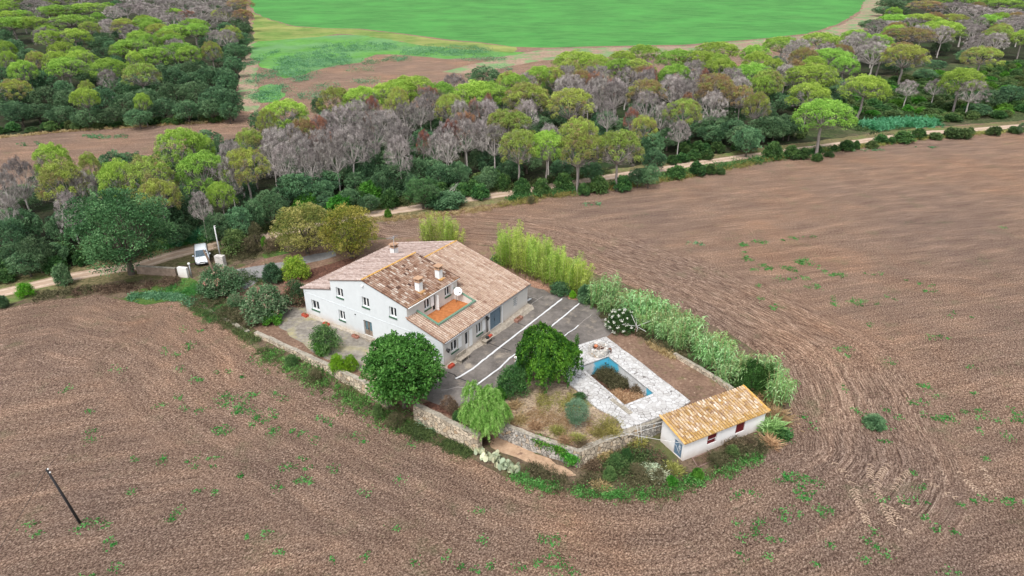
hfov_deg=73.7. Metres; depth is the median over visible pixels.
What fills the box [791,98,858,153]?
umbrella pine
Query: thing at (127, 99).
holm oak
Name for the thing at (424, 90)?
umbrella pine
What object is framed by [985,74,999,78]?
shrub
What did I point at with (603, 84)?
dead pine
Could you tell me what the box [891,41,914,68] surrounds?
umbrella pine
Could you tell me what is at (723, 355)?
cane clump
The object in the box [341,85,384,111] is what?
umbrella pine
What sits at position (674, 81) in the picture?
dead pine
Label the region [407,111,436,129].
holm oak
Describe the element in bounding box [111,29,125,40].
holm oak
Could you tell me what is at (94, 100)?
holm oak
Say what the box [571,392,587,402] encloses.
sago palm
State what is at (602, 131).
holm oak
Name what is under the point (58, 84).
holm oak
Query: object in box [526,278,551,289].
leaf drift
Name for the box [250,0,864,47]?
crop field
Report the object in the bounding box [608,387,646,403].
pool straw
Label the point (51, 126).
shrub
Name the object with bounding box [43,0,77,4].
umbrella pine
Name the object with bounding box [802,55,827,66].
umbrella pine
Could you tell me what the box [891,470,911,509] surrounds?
wheel track
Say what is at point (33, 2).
dead pine
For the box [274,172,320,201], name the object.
holm oak
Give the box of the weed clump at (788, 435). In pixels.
[771,425,794,446]
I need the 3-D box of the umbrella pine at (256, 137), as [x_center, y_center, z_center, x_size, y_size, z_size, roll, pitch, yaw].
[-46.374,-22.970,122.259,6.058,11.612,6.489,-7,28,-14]
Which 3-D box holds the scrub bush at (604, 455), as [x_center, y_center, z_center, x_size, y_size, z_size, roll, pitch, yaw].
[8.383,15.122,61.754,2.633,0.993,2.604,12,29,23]
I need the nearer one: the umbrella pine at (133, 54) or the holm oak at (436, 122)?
the holm oak at (436, 122)
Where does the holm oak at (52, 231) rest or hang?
on the pine belt floor at (48, 208)
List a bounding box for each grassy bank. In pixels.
[124,278,205,314]
[262,250,288,257]
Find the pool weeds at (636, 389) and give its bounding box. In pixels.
[628,384,647,396]
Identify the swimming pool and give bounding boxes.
[578,356,655,405]
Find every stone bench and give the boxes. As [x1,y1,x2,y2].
[456,349,469,363]
[481,331,493,344]
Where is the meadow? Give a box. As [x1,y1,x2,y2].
[250,35,525,77]
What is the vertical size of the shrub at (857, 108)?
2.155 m
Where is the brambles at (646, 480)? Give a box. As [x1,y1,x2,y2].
[596,449,679,509]
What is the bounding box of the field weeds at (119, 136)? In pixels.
[16,133,937,245]
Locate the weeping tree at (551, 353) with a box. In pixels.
[514,320,583,393]
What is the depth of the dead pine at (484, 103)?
143.44 m
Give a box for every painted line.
[456,298,561,378]
[478,303,579,384]
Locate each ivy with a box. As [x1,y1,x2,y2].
[531,432,569,454]
[560,452,581,468]
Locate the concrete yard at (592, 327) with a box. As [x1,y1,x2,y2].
[427,286,611,405]
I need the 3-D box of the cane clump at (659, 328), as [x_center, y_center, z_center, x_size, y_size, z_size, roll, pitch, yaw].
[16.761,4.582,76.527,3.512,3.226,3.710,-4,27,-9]
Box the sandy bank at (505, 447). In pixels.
[490,438,575,476]
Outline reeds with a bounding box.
[858,113,944,130]
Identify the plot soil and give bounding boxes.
[0,229,792,498]
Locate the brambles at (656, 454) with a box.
[621,440,667,466]
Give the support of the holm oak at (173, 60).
on the wood floor at (24, 37)
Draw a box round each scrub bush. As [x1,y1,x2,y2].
[482,435,493,446]
[580,457,606,474]
[588,478,615,493]
[596,454,645,482]
[597,448,612,461]
[619,443,666,465]
[621,435,650,451]
[641,460,661,473]
[649,465,669,483]
[661,459,687,476]
[717,434,754,453]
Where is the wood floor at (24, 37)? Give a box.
[0,0,250,134]
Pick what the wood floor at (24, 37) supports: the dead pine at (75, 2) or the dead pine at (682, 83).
the dead pine at (75, 2)
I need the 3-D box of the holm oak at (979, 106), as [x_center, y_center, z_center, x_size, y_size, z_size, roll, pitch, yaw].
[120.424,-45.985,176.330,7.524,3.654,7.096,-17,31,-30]
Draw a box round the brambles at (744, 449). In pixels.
[705,434,770,472]
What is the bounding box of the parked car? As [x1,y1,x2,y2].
[192,243,210,264]
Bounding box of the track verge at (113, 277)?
[0,121,1023,304]
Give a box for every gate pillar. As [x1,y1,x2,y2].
[177,266,189,277]
[214,254,226,265]
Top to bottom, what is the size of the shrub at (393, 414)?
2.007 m
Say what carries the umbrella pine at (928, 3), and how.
on the pine belt floor at (48, 208)
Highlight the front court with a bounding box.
[278,307,427,380]
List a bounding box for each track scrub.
[231,168,612,234]
[505,144,840,202]
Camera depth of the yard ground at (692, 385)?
76.09 m
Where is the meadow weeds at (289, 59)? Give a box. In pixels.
[230,40,513,103]
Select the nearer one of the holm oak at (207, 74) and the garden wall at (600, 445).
the garden wall at (600, 445)
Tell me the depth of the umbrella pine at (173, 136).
115.23 m
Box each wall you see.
[135,265,176,275]
[197,302,249,332]
[254,331,391,408]
[413,403,481,451]
[499,422,578,467]
[576,426,639,467]
[638,417,662,440]
[673,352,733,390]
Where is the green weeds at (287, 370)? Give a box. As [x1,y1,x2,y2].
[252,347,413,434]
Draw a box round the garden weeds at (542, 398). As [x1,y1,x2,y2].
[533,386,588,416]
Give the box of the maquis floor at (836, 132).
[795,59,1023,137]
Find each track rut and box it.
[2,126,1023,294]
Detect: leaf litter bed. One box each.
[297,256,357,282]
[424,402,459,415]
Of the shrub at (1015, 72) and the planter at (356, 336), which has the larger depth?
the shrub at (1015, 72)
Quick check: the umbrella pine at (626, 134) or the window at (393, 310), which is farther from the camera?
the umbrella pine at (626, 134)
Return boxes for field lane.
[237,42,259,111]
[443,0,884,73]
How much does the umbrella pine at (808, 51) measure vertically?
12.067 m
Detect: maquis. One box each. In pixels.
[829,99,1023,135]
[838,72,1023,116]
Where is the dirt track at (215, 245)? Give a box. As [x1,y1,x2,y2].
[0,124,1023,295]
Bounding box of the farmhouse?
[300,240,533,368]
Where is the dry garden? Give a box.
[460,378,620,445]
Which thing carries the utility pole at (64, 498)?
on the ground at (900, 220)
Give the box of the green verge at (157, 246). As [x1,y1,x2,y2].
[139,238,203,255]
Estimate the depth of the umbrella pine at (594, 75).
174.62 m
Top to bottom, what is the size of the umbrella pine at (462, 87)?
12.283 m
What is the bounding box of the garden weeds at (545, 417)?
[503,400,593,441]
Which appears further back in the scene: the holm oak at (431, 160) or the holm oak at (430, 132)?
the holm oak at (430, 132)
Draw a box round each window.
[312,300,319,312]
[336,288,343,299]
[339,310,345,322]
[362,297,369,309]
[389,307,396,319]
[424,296,433,311]
[445,284,453,298]
[451,336,461,354]
[476,319,484,336]
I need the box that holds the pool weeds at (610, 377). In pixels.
[591,362,629,390]
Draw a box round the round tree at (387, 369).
[359,329,446,408]
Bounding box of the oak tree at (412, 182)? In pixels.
[402,174,439,208]
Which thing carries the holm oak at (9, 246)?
on the pine belt floor at (48, 208)
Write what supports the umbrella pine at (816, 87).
on the pine belt floor at (48, 208)
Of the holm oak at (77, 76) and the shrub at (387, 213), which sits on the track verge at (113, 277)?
the shrub at (387, 213)
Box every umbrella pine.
[0,0,19,16]
[0,4,14,11]
[0,10,20,34]
[0,16,35,42]
[0,40,18,53]
[0,50,21,68]
[0,78,34,100]
[6,59,40,86]
[7,0,24,10]
[9,9,34,33]
[10,16,51,41]
[24,50,51,69]
[30,25,60,34]
[31,141,75,191]
[33,4,84,23]
[33,29,63,45]
[34,159,90,233]
[40,50,72,88]
[40,56,91,90]
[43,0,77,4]
[44,14,98,28]
[46,41,72,71]
[48,6,69,26]
[55,28,93,57]
[65,2,110,17]
[66,45,90,76]
[67,49,99,84]
[68,86,100,115]
[77,80,97,114]
[77,151,100,186]
[78,21,102,34]
[88,57,126,90]
[89,12,106,32]
[95,157,144,230]
[100,2,115,17]
[109,18,137,34]
[109,42,138,60]
[110,38,155,55]
[118,153,179,217]
[120,62,162,89]
[125,50,146,66]
[126,29,154,42]
[129,17,165,42]
[132,15,150,28]
[133,92,151,125]
[134,46,173,81]
[136,177,183,223]
[138,20,158,33]
[138,33,162,47]
[144,23,165,33]
[151,42,203,65]
[153,127,206,196]
[155,30,181,44]
[157,32,184,62]
[159,23,189,37]
[165,8,182,16]
[172,149,231,219]
[174,45,203,62]
[176,10,195,30]
[178,18,210,44]
[179,23,210,51]
[184,133,215,173]
[200,41,223,66]
[205,179,237,213]
[211,8,228,24]
[218,25,243,41]
[218,147,271,206]
[224,0,255,17]
[231,9,253,23]
[234,127,268,188]
[255,108,278,134]
[258,98,309,143]
[287,116,315,169]
[308,115,332,167]
[308,132,325,176]
[315,85,352,123]
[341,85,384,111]
[362,113,374,141]
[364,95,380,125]
[365,82,399,127]
[382,75,432,117]
[382,91,408,141]
[386,79,419,119]
[387,86,409,122]
[416,85,437,129]
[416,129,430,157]
[428,80,454,112]
[434,92,464,128]
[441,119,460,159]
[450,79,500,120]
[453,109,479,164]
[464,81,506,120]
[468,96,479,123]
[483,92,494,143]
[486,108,535,164]
[487,108,520,159]
[496,70,514,95]
[497,128,541,178]
[499,72,529,111]
[501,82,550,111]
[506,81,548,111]
[525,65,555,107]
[528,129,564,181]
[537,66,564,92]
[547,87,597,120]
[551,48,593,67]
[557,58,580,81]
[558,116,602,185]
[560,127,601,193]
[572,68,589,108]
[577,54,610,69]
[583,59,609,80]
[585,71,603,112]
[593,129,644,190]
[605,58,636,97]
[608,50,635,80]
[620,58,657,98]
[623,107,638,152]
[625,77,667,126]
[628,43,662,61]
[629,64,660,101]
[629,114,657,145]
[641,65,657,80]
[653,48,701,65]
[658,64,693,87]
[660,97,702,142]
[675,54,700,67]
[680,50,716,85]
[682,91,695,134]
[692,77,736,115]
[694,41,739,57]
[694,72,733,108]
[695,58,739,91]
[699,68,709,97]
[703,51,731,71]
[726,84,756,119]
[734,61,770,106]
[738,44,772,61]
[741,50,772,67]
[741,91,771,119]
[749,74,777,107]
[750,68,784,103]
[762,36,800,56]
[763,58,785,95]
[783,62,842,101]
[784,82,832,125]
[787,47,818,84]
[787,58,805,93]
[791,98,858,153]
[796,62,831,83]
[799,32,841,48]
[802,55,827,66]
[804,47,856,65]
[829,56,860,79]
[831,44,855,68]
[834,73,892,118]
[840,29,870,47]
[863,33,894,65]
[865,43,897,75]
[875,14,918,25]
[879,24,908,41]
[879,43,931,84]
[880,26,939,43]
[883,7,902,15]
[883,21,907,40]
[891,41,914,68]
[896,13,942,39]
[904,0,947,13]
[920,20,968,51]
[923,11,946,21]
[929,25,956,54]
[937,0,975,11]
[937,13,968,37]
[937,67,987,111]
[958,45,1005,70]
[968,1,986,10]
[971,0,1023,9]
[973,14,1002,28]
[978,27,1014,56]
[988,22,1013,49]
[988,24,1014,48]
[990,12,1012,22]
[1007,29,1023,58]
[1009,12,1023,16]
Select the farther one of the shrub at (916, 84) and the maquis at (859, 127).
the shrub at (916, 84)
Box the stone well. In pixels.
[588,341,608,357]
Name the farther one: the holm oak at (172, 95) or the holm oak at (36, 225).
the holm oak at (172, 95)
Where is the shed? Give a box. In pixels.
[659,385,770,460]
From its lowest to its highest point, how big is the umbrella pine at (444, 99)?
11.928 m
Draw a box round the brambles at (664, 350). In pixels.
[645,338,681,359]
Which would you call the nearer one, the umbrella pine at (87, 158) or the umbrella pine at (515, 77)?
the umbrella pine at (87, 158)
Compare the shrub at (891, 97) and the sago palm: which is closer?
the sago palm
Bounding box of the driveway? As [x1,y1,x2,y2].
[237,251,335,288]
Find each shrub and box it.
[0,127,7,133]
[0,259,18,270]
[0,267,17,283]
[0,295,9,308]
[5,121,20,131]
[13,283,36,298]
[24,126,38,131]
[41,255,70,274]
[43,121,60,131]
[50,262,73,286]
[51,240,77,262]
[64,120,71,128]
[69,122,84,129]
[71,249,93,266]
[91,122,106,129]
[108,121,121,127]
[142,118,158,124]
[160,118,172,124]
[166,223,213,246]
[171,115,184,124]
[194,263,246,300]
[197,229,214,242]
[198,115,208,121]
[209,114,222,122]
[219,227,249,256]
[225,292,243,307]
[237,236,260,254]
[238,283,291,326]
[246,221,265,243]
[261,235,267,246]
[261,262,283,283]
[261,310,282,325]
[263,235,280,252]
[280,254,310,280]
[281,277,304,306]
[283,353,299,368]
[291,191,318,212]
[306,367,322,383]
[308,322,343,356]
[313,342,329,356]
[323,194,351,211]
[327,353,343,373]
[342,353,360,371]
[352,190,369,205]
[359,180,381,201]
[370,402,384,417]
[379,187,399,209]
[384,208,391,217]
[384,411,404,428]
[421,190,468,210]
[433,181,449,193]
[440,394,457,411]
[448,183,459,191]
[448,400,459,414]
[451,410,460,421]
[455,182,470,196]
[468,179,478,193]
[470,183,490,200]
[490,254,504,264]
[494,173,508,190]
[494,363,529,400]
[497,385,507,400]
[498,174,510,188]
[512,177,531,195]
[527,195,534,203]
[532,177,550,196]
[549,280,571,296]
[553,171,573,191]
[568,290,576,298]
[576,284,593,303]
[578,182,589,196]
[589,174,608,194]
[602,465,616,482]
[606,452,624,470]
[612,174,632,192]
[618,448,633,463]
[628,462,644,479]
[652,468,665,481]
[665,165,686,179]
[666,155,677,164]
[666,475,678,487]
[675,152,690,162]
[676,142,691,151]
[681,147,690,152]
[687,149,701,160]
[689,160,706,177]
[689,467,704,481]
[690,140,703,151]
[699,142,710,151]
[700,149,714,160]
[706,163,716,174]
[706,452,723,466]
[710,141,724,153]
[716,167,725,174]
[725,444,740,459]
[730,142,739,149]
[735,357,765,394]
[740,435,757,447]
[752,362,775,394]
[760,141,783,159]
[783,144,800,160]
[795,131,805,138]
[800,147,810,159]
[810,153,823,161]
[811,116,829,124]
[824,151,834,157]
[831,144,839,150]
[838,139,853,150]
[846,98,855,104]
[851,92,861,100]
[851,106,862,112]
[853,140,860,149]
[855,101,867,106]
[861,413,887,431]
[862,105,876,111]
[864,110,880,115]
[864,140,879,148]
[865,98,882,105]
[870,104,891,110]
[872,133,888,142]
[877,97,888,103]
[881,110,904,116]
[884,103,897,108]
[885,79,897,85]
[886,96,897,101]
[887,98,903,106]
[887,136,895,144]
[890,76,897,81]
[893,130,916,144]
[894,89,907,96]
[901,97,910,104]
[901,104,914,111]
[907,81,921,88]
[909,96,927,104]
[911,127,927,139]
[912,93,927,97]
[914,106,924,114]
[916,78,929,81]
[916,101,936,108]
[919,83,934,89]
[919,88,932,94]
[920,108,939,115]
[925,95,944,102]
[927,114,944,121]
[929,132,944,140]
[933,101,944,106]
[934,69,945,74]
[937,102,960,111]
[938,93,950,99]
[940,112,964,117]
[941,127,961,138]
[943,112,963,121]
[949,89,967,95]
[951,92,973,99]
[954,108,965,115]
[956,100,965,105]
[958,128,973,139]
[964,110,980,119]
[976,101,992,109]
[981,61,996,67]
[982,66,994,70]
[984,76,997,80]
[984,126,1002,135]
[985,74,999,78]
[987,81,998,88]
[989,110,1007,118]
[992,102,1013,109]
[993,66,1003,71]
[993,107,1014,113]
[998,77,1015,81]
[999,70,1009,76]
[1003,110,1012,116]
[1005,62,1016,68]
[1008,100,1023,107]
[1008,126,1023,133]
[1009,69,1019,75]
[1011,60,1023,64]
[1014,75,1023,80]
[1014,104,1023,111]
[1016,82,1023,87]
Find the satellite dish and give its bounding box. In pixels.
[454,287,461,301]
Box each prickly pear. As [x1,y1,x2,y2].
[470,446,482,454]
[480,448,488,459]
[483,451,493,461]
[489,449,500,460]
[492,455,499,467]
[497,457,509,470]
[503,463,514,472]
[509,462,520,474]
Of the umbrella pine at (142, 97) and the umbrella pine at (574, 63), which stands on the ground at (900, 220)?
the umbrella pine at (142, 97)
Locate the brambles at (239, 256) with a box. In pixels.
[209,241,286,265]
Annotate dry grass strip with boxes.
[251,13,516,52]
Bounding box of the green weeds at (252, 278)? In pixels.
[237,266,292,285]
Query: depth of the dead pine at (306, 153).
115.83 m
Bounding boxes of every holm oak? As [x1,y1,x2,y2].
[0,29,14,40]
[0,66,7,80]
[0,85,31,107]
[0,101,22,120]
[0,183,45,209]
[0,207,42,241]
[0,217,28,245]
[0,241,23,263]
[1,69,12,78]
[2,101,34,126]
[3,250,46,276]
[4,39,26,53]
[4,84,30,99]
[4,209,43,239]
[7,66,26,78]
[14,234,56,272]
[16,48,40,60]
[18,103,54,122]
[19,70,46,88]
[27,85,65,108]
[28,175,78,192]
[29,70,57,89]
[38,242,69,259]
[42,215,73,241]
[43,105,78,122]
[44,206,87,239]
[52,80,74,97]
[52,89,82,109]
[57,185,182,276]
[62,188,108,223]
[68,38,82,46]
[69,108,103,127]
[72,69,90,81]
[78,93,103,109]
[81,68,103,86]
[81,86,116,115]
[84,36,114,49]
[84,174,116,198]
[85,31,104,38]
[91,47,114,58]
[95,106,127,126]
[97,148,131,185]
[99,32,115,44]
[99,68,125,87]
[102,40,114,52]
[106,80,123,98]
[107,55,125,69]
[109,92,142,117]
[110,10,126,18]
[111,0,122,6]
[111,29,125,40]
[111,199,144,231]
[113,76,148,94]
[117,232,150,248]
[118,81,140,94]
[120,168,163,185]
[122,150,142,181]
[123,108,152,128]
[125,88,154,112]
[141,77,156,91]
[143,88,160,100]
[144,76,161,90]
[147,97,177,117]
[148,149,185,176]
[149,63,176,86]
[155,82,185,108]
[158,208,187,231]
[159,222,193,243]
[160,51,177,65]
[161,66,185,84]
[163,194,206,228]
[170,63,190,76]
[172,99,201,122]
[172,211,202,230]
[176,71,206,95]
[178,80,213,112]
[178,174,220,204]
[180,62,205,80]
[185,58,210,71]
[194,65,220,86]
[195,129,223,148]
[197,36,214,51]
[197,85,232,115]
[197,98,224,122]
[199,212,231,246]
[205,142,227,177]
[206,51,227,66]
[211,37,225,51]
[212,68,238,88]
[216,22,230,29]
[216,74,238,90]
[216,88,244,120]
[217,102,239,123]
[221,205,252,233]
[222,166,262,191]
[223,35,244,52]
[223,42,248,59]
[223,56,246,75]
[224,180,257,206]
[231,15,240,23]
[234,22,253,37]
[235,43,252,58]
[237,32,254,44]
[241,197,266,232]
[247,109,271,131]
[250,153,271,178]
[250,207,271,226]
[257,188,285,224]
[267,196,289,217]
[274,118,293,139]
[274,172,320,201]
[276,147,309,166]
[278,175,303,202]
[288,165,309,185]
[300,169,341,194]
[310,96,322,114]
[312,180,333,203]
[312,195,332,207]
[316,162,338,187]
[333,167,354,188]
[340,187,359,205]
[341,146,378,166]
[341,155,368,173]
[343,171,370,188]
[346,159,378,181]
[357,194,380,212]
[358,141,389,158]
[362,166,379,180]
[370,170,390,191]
[372,162,412,189]
[374,149,404,180]
[381,181,403,196]
[403,174,421,195]
[406,134,432,158]
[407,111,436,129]
[407,155,431,177]
[412,127,438,146]
[412,179,439,207]
[413,142,447,164]
[416,157,445,177]
[425,161,452,182]
[429,114,457,133]
[440,166,460,185]
[445,160,469,184]
[452,164,471,179]
[454,136,473,155]
[464,65,499,82]
[468,148,489,171]
[474,174,495,188]
[476,149,503,170]
[480,166,499,189]
[495,96,516,111]
[496,159,522,178]
[497,143,525,162]
[502,166,523,181]
[508,146,543,173]
[520,110,542,129]
[521,124,540,140]
[530,115,553,132]
[532,87,554,108]
[542,105,570,127]
[549,160,573,175]
[550,143,575,163]
[557,120,575,135]
[579,162,604,180]
[588,122,608,137]
[590,111,619,129]
[591,107,613,121]
[605,118,628,131]
[618,117,651,138]
[625,102,655,117]
[628,168,649,187]
[630,140,654,163]
[638,165,660,188]
[640,131,665,162]
[641,147,667,169]
[647,107,674,128]
[653,127,683,150]
[669,126,693,141]
[671,111,699,133]
[694,116,724,137]
[695,123,727,144]
[696,100,719,113]
[698,109,728,125]
[710,120,729,136]
[718,118,747,144]
[723,104,746,123]
[726,125,762,151]
[732,126,764,156]
[747,116,785,142]
[754,107,778,125]
[760,116,792,141]
[762,92,790,115]
[775,78,790,90]
[778,113,801,139]
[781,115,804,140]
[789,92,809,110]
[824,85,846,99]
[828,87,847,100]
[830,79,853,92]
[857,19,881,31]
[871,6,894,15]
[873,0,907,7]
[881,60,913,74]
[898,6,910,14]
[912,68,938,79]
[924,59,948,69]
[930,40,951,55]
[954,50,979,63]
[963,103,992,114]
[969,89,1008,105]
[996,84,1023,101]
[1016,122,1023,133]
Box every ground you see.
[0,0,1023,575]
[229,237,726,447]
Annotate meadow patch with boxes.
[256,84,284,102]
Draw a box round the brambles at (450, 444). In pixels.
[390,417,473,461]
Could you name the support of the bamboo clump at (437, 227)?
on the plot soil
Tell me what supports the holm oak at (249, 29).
on the wood floor at (24, 37)
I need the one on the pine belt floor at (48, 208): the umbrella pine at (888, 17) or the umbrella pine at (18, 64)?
the umbrella pine at (888, 17)
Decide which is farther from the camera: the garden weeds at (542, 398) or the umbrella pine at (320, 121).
the umbrella pine at (320, 121)
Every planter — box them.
[351,334,359,338]
[448,363,454,368]
[514,315,522,322]
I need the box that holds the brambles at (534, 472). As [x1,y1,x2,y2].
[516,459,607,499]
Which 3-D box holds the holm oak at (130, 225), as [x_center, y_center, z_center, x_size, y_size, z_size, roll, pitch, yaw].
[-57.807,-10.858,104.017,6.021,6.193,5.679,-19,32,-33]
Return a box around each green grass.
[158,239,214,249]
[161,279,237,323]
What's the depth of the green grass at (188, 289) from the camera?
87.10 m
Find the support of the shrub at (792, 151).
on the ground at (900, 220)
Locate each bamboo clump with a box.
[418,218,436,240]
[425,211,444,240]
[437,212,458,240]
[440,220,467,243]
[489,231,509,266]
[494,223,516,268]
[498,232,521,267]
[505,219,526,272]
[510,232,537,277]
[519,233,537,272]
[523,234,546,280]
[531,233,554,280]
[533,237,556,274]
[540,243,560,283]
[542,241,566,288]
[547,251,569,282]
[548,245,573,283]
[556,256,584,290]
[564,250,585,278]
[564,258,591,292]
[570,264,595,296]
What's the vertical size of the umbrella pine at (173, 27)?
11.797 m
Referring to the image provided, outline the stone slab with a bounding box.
[610,398,632,414]
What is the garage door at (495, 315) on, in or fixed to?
in the farmhouse
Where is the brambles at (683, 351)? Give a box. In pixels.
[597,309,736,381]
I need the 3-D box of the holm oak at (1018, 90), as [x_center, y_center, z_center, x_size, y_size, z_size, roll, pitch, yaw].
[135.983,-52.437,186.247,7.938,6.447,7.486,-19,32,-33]
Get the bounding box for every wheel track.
[831,462,861,495]
[849,490,871,524]
[866,463,876,490]
[873,463,896,525]
[886,506,912,534]
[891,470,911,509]
[923,479,958,498]
[957,471,984,494]
[979,466,1004,494]
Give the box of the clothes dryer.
[622,316,649,335]
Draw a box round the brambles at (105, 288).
[69,274,181,299]
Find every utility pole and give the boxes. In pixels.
[45,468,80,523]
[203,249,223,293]
[214,226,220,254]
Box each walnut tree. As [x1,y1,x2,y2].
[268,200,339,254]
[317,201,378,258]
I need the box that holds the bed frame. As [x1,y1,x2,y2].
[692,451,710,466]
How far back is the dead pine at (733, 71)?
177.46 m
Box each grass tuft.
[507,398,522,412]
[509,411,530,426]
[522,418,547,432]
[543,423,568,437]
[557,431,576,445]
[568,431,586,441]
[570,436,592,448]
[585,422,610,441]
[587,412,623,433]
[602,422,623,438]
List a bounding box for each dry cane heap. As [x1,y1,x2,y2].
[752,388,784,408]
[757,430,788,452]
[765,401,803,431]
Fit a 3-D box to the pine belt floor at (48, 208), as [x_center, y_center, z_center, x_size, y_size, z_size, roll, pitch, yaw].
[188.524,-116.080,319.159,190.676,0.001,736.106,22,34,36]
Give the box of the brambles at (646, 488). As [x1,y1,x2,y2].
[542,460,739,506]
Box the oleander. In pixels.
[604,308,637,335]
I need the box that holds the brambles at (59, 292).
[31,283,99,303]
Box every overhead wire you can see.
[0,470,45,546]
[48,250,203,466]
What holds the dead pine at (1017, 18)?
on the pine belt floor at (48, 208)
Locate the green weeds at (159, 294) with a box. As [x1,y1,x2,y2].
[126,288,202,307]
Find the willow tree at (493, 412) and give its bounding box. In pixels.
[457,380,513,441]
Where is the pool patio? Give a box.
[560,337,689,429]
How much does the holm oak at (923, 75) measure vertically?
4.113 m
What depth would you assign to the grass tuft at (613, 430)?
62.22 m
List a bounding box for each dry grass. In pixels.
[0,120,224,138]
[370,203,500,223]
[496,154,784,207]
[808,128,1008,151]
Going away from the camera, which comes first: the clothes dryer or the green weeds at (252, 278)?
the clothes dryer
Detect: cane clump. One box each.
[582,277,609,308]
[596,270,624,305]
[596,290,621,314]
[614,290,638,316]
[616,289,639,310]
[623,288,655,324]
[633,302,663,333]
[637,287,659,319]
[643,291,671,317]
[645,308,674,336]
[645,312,673,341]
[652,300,682,317]
[652,303,681,324]
[658,312,697,344]
[664,323,697,353]
[671,311,698,336]
[681,307,708,344]
[686,326,721,350]
[687,327,720,367]
[703,335,738,374]
[708,330,739,359]
[709,357,741,387]
[727,350,754,386]
[730,347,751,371]
[742,349,782,390]
[753,352,785,389]
[754,412,795,440]
[760,365,800,408]
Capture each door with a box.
[364,320,372,335]
[435,295,438,309]
[465,329,472,347]
[490,307,499,329]
[674,439,681,457]
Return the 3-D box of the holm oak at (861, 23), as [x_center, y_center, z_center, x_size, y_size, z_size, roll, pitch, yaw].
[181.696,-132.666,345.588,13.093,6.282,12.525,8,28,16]
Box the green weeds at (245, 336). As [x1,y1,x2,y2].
[193,305,274,358]
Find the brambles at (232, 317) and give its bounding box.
[179,292,259,332]
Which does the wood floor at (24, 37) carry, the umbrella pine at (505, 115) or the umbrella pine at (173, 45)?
the umbrella pine at (173, 45)
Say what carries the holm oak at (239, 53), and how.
on the wood floor at (24, 37)
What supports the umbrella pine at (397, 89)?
on the pine belt floor at (48, 208)
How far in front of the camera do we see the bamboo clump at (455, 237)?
100.16 m
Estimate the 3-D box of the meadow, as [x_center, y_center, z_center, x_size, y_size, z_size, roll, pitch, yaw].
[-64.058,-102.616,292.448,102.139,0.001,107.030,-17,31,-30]
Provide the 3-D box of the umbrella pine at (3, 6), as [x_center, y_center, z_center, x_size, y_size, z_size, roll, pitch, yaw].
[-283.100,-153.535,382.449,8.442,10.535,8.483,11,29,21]
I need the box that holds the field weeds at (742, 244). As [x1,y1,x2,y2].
[16,226,1023,575]
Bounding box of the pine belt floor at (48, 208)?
[0,0,1023,277]
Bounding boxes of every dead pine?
[0,168,26,206]
[0,190,24,219]
[1,154,38,210]
[17,0,46,16]
[26,9,43,20]
[31,27,59,50]
[39,0,53,17]
[53,189,87,243]
[62,0,96,13]
[68,169,101,224]
[96,69,117,95]
[98,18,120,34]
[101,5,124,18]
[110,2,141,23]
[118,24,138,38]
[126,0,141,14]
[131,1,159,14]
[133,5,148,15]
[146,166,171,196]
[147,5,174,18]
[148,10,167,21]
[152,0,182,9]
[160,12,186,32]
[163,36,183,56]
[174,0,201,16]
[187,191,212,242]
[188,5,214,24]
[192,0,217,11]
[197,14,220,28]
[203,0,228,21]
[204,29,219,40]
[211,7,240,21]
[215,29,238,49]
[215,139,246,202]
[217,154,244,213]
[259,132,286,192]
[260,125,293,176]
[270,140,301,202]
[280,122,304,161]
[289,131,313,171]
[297,146,322,182]
[306,126,331,162]
[309,140,332,179]
[317,108,339,148]
[323,121,349,185]
[324,138,350,193]
[327,103,356,139]
[330,124,370,189]
[339,99,370,131]
[348,126,380,181]
[350,108,397,159]
[374,107,403,139]
[383,132,413,194]
[387,122,416,174]
[391,100,422,154]
[409,96,433,126]
[416,89,445,129]
[426,131,443,162]
[432,121,458,165]
[436,131,460,165]
[439,73,465,101]
[449,98,471,129]
[449,118,482,167]
[471,97,498,149]
[471,119,491,170]
[477,123,512,167]
[482,102,502,148]
[515,98,539,141]
[521,71,537,97]
[539,121,561,174]
[553,75,572,98]
[555,72,586,113]
[557,63,576,103]
[566,79,586,114]
[579,85,600,119]
[582,66,599,83]
[582,76,613,102]
[588,77,610,108]
[592,65,612,88]
[596,101,617,131]
[600,80,628,107]
[604,78,628,113]
[610,57,622,79]
[612,66,638,109]
[630,70,655,93]
[632,90,660,135]
[655,100,670,131]
[656,75,685,102]
[658,73,687,107]
[665,119,691,153]
[670,78,694,103]
[678,81,700,106]
[682,59,710,93]
[687,65,711,99]
[697,88,728,125]
[721,66,743,105]
[724,74,751,112]
[776,63,799,98]
[778,44,798,62]
[783,39,810,58]
[815,41,834,61]
[838,35,864,67]
[845,31,866,54]
[854,40,892,74]
[864,18,887,34]
[864,35,888,67]
[878,20,899,43]
[895,79,919,105]
[901,17,921,28]
[905,24,934,47]
[924,78,947,102]
[930,2,976,14]
[930,25,955,57]
[952,19,979,46]
[955,79,991,113]
[956,4,991,16]
[960,22,988,42]
[961,39,979,50]
[963,14,989,34]
[966,32,992,47]
[981,32,1010,59]
[984,7,1023,20]
[994,17,1014,29]
[1004,14,1023,31]
[1010,19,1023,46]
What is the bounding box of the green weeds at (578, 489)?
[506,449,765,505]
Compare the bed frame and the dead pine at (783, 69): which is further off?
the dead pine at (783, 69)
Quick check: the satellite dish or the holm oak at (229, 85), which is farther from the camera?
the holm oak at (229, 85)
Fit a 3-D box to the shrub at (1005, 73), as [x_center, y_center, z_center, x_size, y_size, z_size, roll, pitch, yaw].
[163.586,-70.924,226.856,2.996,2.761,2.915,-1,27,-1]

